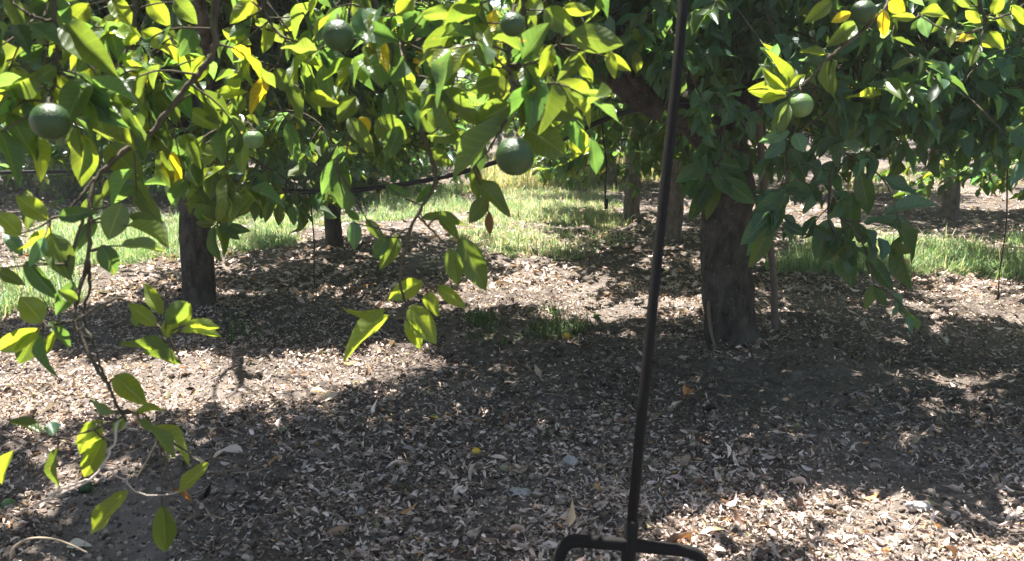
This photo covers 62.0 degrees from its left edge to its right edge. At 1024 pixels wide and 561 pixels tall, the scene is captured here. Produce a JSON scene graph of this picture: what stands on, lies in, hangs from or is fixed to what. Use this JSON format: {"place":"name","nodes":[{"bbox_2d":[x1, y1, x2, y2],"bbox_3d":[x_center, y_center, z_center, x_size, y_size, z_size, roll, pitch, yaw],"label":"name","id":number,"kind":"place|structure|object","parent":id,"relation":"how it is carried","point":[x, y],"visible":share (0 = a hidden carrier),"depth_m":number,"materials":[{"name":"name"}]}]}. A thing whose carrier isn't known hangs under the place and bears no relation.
{"place":"outdoors","nodes":[
{"label":"outdoors","id":0,"kind":"place"},
{"bbox_2d":[443,0,508,43],"label":"sky","id":1,"kind":"structure","parent":0,"point":[493,3],"materials":[{"name":"white"}]},
{"bbox_2d":[0,129,1023,560],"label":"ground","id":2,"kind":"structure","parent":0,"point":[746,375],"depth_m":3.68,"materials":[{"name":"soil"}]},
{"bbox_2d":[1,498,15,510],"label":"fallen orange","id":3,"kind":"object","parent":2,"relation":"on","point":[7,501],"visible":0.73,"depth_m":2.46,"materials":[{"name":"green plant"}]},
{"bbox_2d":[0,122,24,186],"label":"orange tree","id":4,"kind":"object","parent":2,"relation":"on","point":[6,167],"visible":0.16,"depth_m":5.73,"materials":[{"name":"green plant"}]},
{"bbox_2d":[9,537,87,557],"bbox_3d":[-1.050,0.604,1.930,0.178,0.047,0.015,0,12,0],"label":"dry straw","id":5,"kind":"object","parent":2,"relation":"on","point":[27,539],"visible":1,"depth_m":1.93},
{"bbox_2d":[0,97,153,192],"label":"orange tree","id":6,"kind":"object","parent":2,"relation":"on","point":[28,186],"depth_m":10.68,"materials":[{"name":"green plant"}]},
{"bbox_2d":[67,538,91,547],"bbox_3d":[-1.149,0.700,2.261,0.062,0.027,0.028,-6,13,-24],"label":"dry leaf","id":7,"kind":"object","parent":2,"relation":"on","point":[77,542],"visible":0.89,"depth_m":2.27,"materials":[{"name":"grey plant"}]},
{"bbox_2d":[0,27,163,208],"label":"orange tree","id":8,"kind":"object","parent":2,"relation":"on","point":[68,185],"visible":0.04,"depth_m":9.61,"materials":[{"name":"green plant"}]},
{"bbox_2d":[78,481,92,493],"bbox_3d":[-1.277,0.619,2.550,0.038,0.042,0.040,32,50,21],"label":"fallen orange","id":9,"kind":"object","parent":2,"relation":"on","point":[86,488],"visible":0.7,"depth_m":2.54,"materials":[{"name":"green plant"}]},
{"bbox_2d":[67,77,347,199],"bbox_3d":[-3.533,-2.459,10.119,3.744,3.168,3.684,-4,13,-18],"label":"orange tree","id":10,"kind":"object","parent":2,"relation":"on","point":[264,159],"visible":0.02,"depth_m":10.06,"materials":[{"name":"green plant"}]},
{"bbox_2d":[0,0,514,310],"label":"orange tree","id":11,"kind":"object","parent":2,"relation":"on","point":[198,272],"visible":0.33,"depth_m":4.48,"materials":[{"name":"green plant"}]},
{"bbox_2d":[132,0,495,248],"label":"orange tree","id":12,"kind":"object","parent":2,"relation":"on","point":[333,234],"visible":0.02,"depth_m":5.96,"materials":[{"name":"green plant"}]},
{"bbox_2d":[0,0,630,551],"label":"orange tree","id":13,"kind":"object","parent":2,"relation":"on","point":[448,58],"visible":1,"depth_m":1.51,"materials":[{"name":"green plant"}]},
{"bbox_2d":[237,0,484,204],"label":"orange tree","id":14,"kind":"object","parent":2,"relation":"on","point":[363,171],"visible":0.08,"depth_m":10.36,"materials":[{"name":"green plant"}]},
{"bbox_2d":[356,508,365,513],"bbox_3d":[-0.430,0.663,2.426,0.035,0.027,0.028,0,12,0],"label":"stone","id":15,"kind":"object","parent":2,"relation":"on","point":[359,511],"visible":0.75,"depth_m":2.42,"materials":[{"name":"grey stone"}]},
{"bbox_2d":[254,2,482,164],"bbox_3d":[-2.492,-3.539,14.002,3.728,3.576,3.991,10,15,38],"label":"orange tree","id":16,"kind":"object","parent":2,"relation":"on","point":[470,125],"depth_m":14.26,"materials":[{"name":"green plant"}]},
{"bbox_2d":[417,0,521,154],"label":"orange tree","id":17,"kind":"object","parent":2,"relation":"on","point":[506,136],"visible":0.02,"depth_m":17.53,"materials":[{"name":"green plant"}]},
{"bbox_2d":[472,447,480,455],"bbox_3d":[-0.117,0.565,2.801,0.031,0.033,0.032,-35,3,-26],"label":"fallen orange","id":18,"kind":"object","parent":2,"relation":"on","point":[475,450],"visible":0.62,"depth_m":2.79,"materials":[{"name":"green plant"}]},
{"bbox_2d":[474,0,522,131],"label":"orange tree","id":19,"kind":"object","parent":2,"relation":"on","point":[503,11],"visible":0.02,"depth_m":13.70,"materials":[{"name":"green plant"}]},
{"bbox_2d":[0,230,1023,560],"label":"soil clods","id":20,"kind":"object","parent":2,"relation":"on","point":[562,500],"visible":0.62,"depth_m":2.65,"materials":[{"name":"brown soil"}]},
{"bbox_2d":[0,137,1023,348],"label":"grass","id":21,"kind":"structure","parent":2,"relation":"on","point":[927,258],"depth_m":7.02,"materials":[{"name":"green plant"}]},
{"bbox_2d":[0,263,1023,560],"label":"soil crumbs","id":22,"kind":"object","parent":2,"relation":"on","point":[106,535],"visible":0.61,"depth_m":2.95,"materials":[{"name":"brown soil"}]},
{"bbox_2d":[0,241,1023,560],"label":"fallen twigs","id":23,"kind":"object","parent":2,"relation":"on","point":[558,439],"visible":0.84,"depth_m":2.83,"materials":[{"name":"brown wood"}]},
{"bbox_2d":[502,487,531,497],"bbox_3d":[0.016,0.632,2.541,0.085,0.032,0.058,-7,14,-30],"label":"stone","id":24,"kind":"object","parent":2,"relation":"on","point":[519,491],"visible":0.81,"depth_m":2.54,"materials":[{"name":"grey stone"}]},
{"bbox_2d":[471,2,624,187],"bbox_3d":[1.171,-3.126,11.291,3.574,3.997,3.523,-10,16,-38],"label":"orange tree","id":25,"kind":"object","parent":2,"relation":"on","point":[612,178],"depth_m":11.50,"materials":[{"name":"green plant"}]},
{"bbox_2d":[564,332,569,338],"bbox_3d":[0.279,0.281,4.328,0.032,0.034,0.034,-22,-23,24],"label":"fallen orange","id":26,"kind":"object","parent":2,"relation":"on","point":[566,335],"visible":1,"depth_m":4.32,"materials":[{"name":"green plant"}]},
{"bbox_2d":[563,453,577,465],"bbox_3d":[0.185,0.584,2.758,0.056,0.041,0.040,0,12,0],"label":"stone","id":27,"kind":"object","parent":2,"relation":"on","point":[569,459],"visible":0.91,"depth_m":2.75,"materials":[{"name":"grey stone"}]},
{"bbox_2d":[591,312,603,323],"bbox_3d":[0.458,0.217,4.678,0.078,0.099,0.097,-9,15,-35],"label":"weed","id":28,"kind":"object","parent":2,"relation":"on","point":[596,316],"visible":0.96,"depth_m":4.66,"materials":[{"name":"green plant"}]},
{"bbox_2d":[553,0,708,560],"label":"digging fork","id":29,"kind":"object","parent":2,"relation":"on","point":[629,544],"visible":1,"depth_m":1.61,"materials":[{"name":"metal"}]},
{"bbox_2d":[506,77,770,222],"bbox_3d":[1.257,-2.090,8.191,2.820,3.200,2.861,-5,13,-22],"label":"orange tree","id":30,"kind":"object","parent":2,"relation":"on","point":[631,181],"visible":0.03,"depth_m":7.77,"materials":[{"name":"green plant"}]},
{"bbox_2d":[649,495,662,502],"bbox_3d":[0.440,0.652,2.542,0.064,0.023,0.031,0,12,0],"label":"stone","id":31,"kind":"object","parent":2,"relation":"on","point":[660,496],"visible":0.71,"depth_m":2.54,"materials":[{"name":"grey stone"}]},
{"bbox_2d":[486,4,861,240],"bbox_3d":[1.310,-1.754,6.382,2.976,3.107,3.236,-4,13,-18],"label":"orange tree","id":32,"kind":"object","parent":2,"relation":"on","point":[639,139],"visible":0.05,"depth_m":5.91,"materials":[{"name":"green plant"}]},
{"bbox_2d":[683,385,694,394],"bbox_3d":[0.722,0.441,3.467,0.040,0.036,0.086,6,14,27],"label":"dry leaf","id":33,"kind":"object","parent":2,"relation":"on","point":[686,390],"visible":1,"depth_m":3.46,"materials":[{"name":"brown plant"}]},
{"bbox_2d":[755,109,778,332],"bbox_3d":[1.251,-0.246,4.167,0.236,1.163,0.039,-6,14,-26],"label":"stake","id":34,"kind":"object","parent":2,"relation":"on","point":[771,258],"visible":0.6,"depth_m":4.20,"materials":[{"name":"brown wood"}]},
{"bbox_2d":[518,0,1023,349],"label":"orange tree","id":35,"kind":"object","parent":2,"relation":"on","point":[958,65],"visible":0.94,"depth_m":2.87,"materials":[{"name":"green plant"}]},
{"bbox_2d":[0,92,822,193],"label":"irrigation pipe","id":36,"kind":"object","parent":35,"relation":"attached to","point":[493,162],"visible":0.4,"depth_m":4.42,"materials":[{"name":"black plastic"}]},
{"bbox_2d":[309,189,319,287],"bbox_3d":[-1.185,-0.225,5.053,0.043,0.711,0.760,-2,12,-11],"label":"drop tube","id":37,"kind":"object","parent":36,"relation":"hanging from","point":[314,286],"visible":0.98,"depth_m":5.04,"materials":[{"name":"black plastic"}]},
{"bbox_2d":[601,123,607,208],"bbox_3d":[0.452,-0.560,4.148,0.021,0.418,0.088,-3,13,-13],"label":"drop tube","id":38,"kind":"object","parent":36,"relation":"hanging from","point":[606,204],"visible":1,"depth_m":4.14,"materials":[{"name":"black plastic"}]},
{"bbox_2d":[996,170,1007,299],"bbox_3d":[2.713,-0.307,4.696,0.026,1.039,0.956,8,14,32],"label":"drop tube","id":39,"kind":"object","parent":36,"relation":"attached to","point":[998,295],"visible":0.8,"depth_m":4.74,"materials":[{"name":"black plastic"}]},
{"bbox_2d":[803,131,809,143],"bbox_3d":[7.506,-4.949,21.623,2.985,3.116,3.246,-6,13,-25],"label":"orange tree","id":40,"kind":"object","parent":2,"relation":"on","point":[808,139],"depth_m":21.82,"materials":[{"name":"green plant"}]},
{"bbox_2d":[769,81,857,181],"bbox_3d":[3.959,-2.994,11.457,3.490,3.643,3.795,-4,13,-18],"label":"orange tree","id":41,"kind":"object","parent":2,"relation":"on","point":[796,179],"depth_m":10.96,"materials":[{"name":"green plant"}]},
{"bbox_2d":[905,501,930,512],"bbox_3d":[1.170,0.649,2.456,0.067,0.029,0.042,4,13,17],"label":"stone","id":42,"kind":"object","parent":2,"relation":"on","point":[911,506],"visible":0.98,"depth_m":2.44,"materials":[{"name":"white stone"}]},
{"bbox_2d":[927,146,937,170],"bbox_3d":[7.261,-3.367,14.207,3.276,3.195,3.295,-1,12,-6],"label":"orange tree","id":43,"kind":"object","parent":2,"relation":"on","point":[930,148],"depth_m":14.35,"materials":[{"name":"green plant"}]},
{"bbox_2d":[846,25,1023,219],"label":"orange tree","id":44,"kind":"object","parent":2,"relation":"on","point":[950,204],"visible":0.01,"depth_m":8.73,"materials":[{"name":"green plant"}]},
{"bbox_2d":[873,73,1023,211],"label":"orange tree","id":45,"kind":"object","parent":2,"relation":"on","point":[992,185],"visible":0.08,"depth_m":6.32,"materials":[{"name":"green plant"}]}
]}

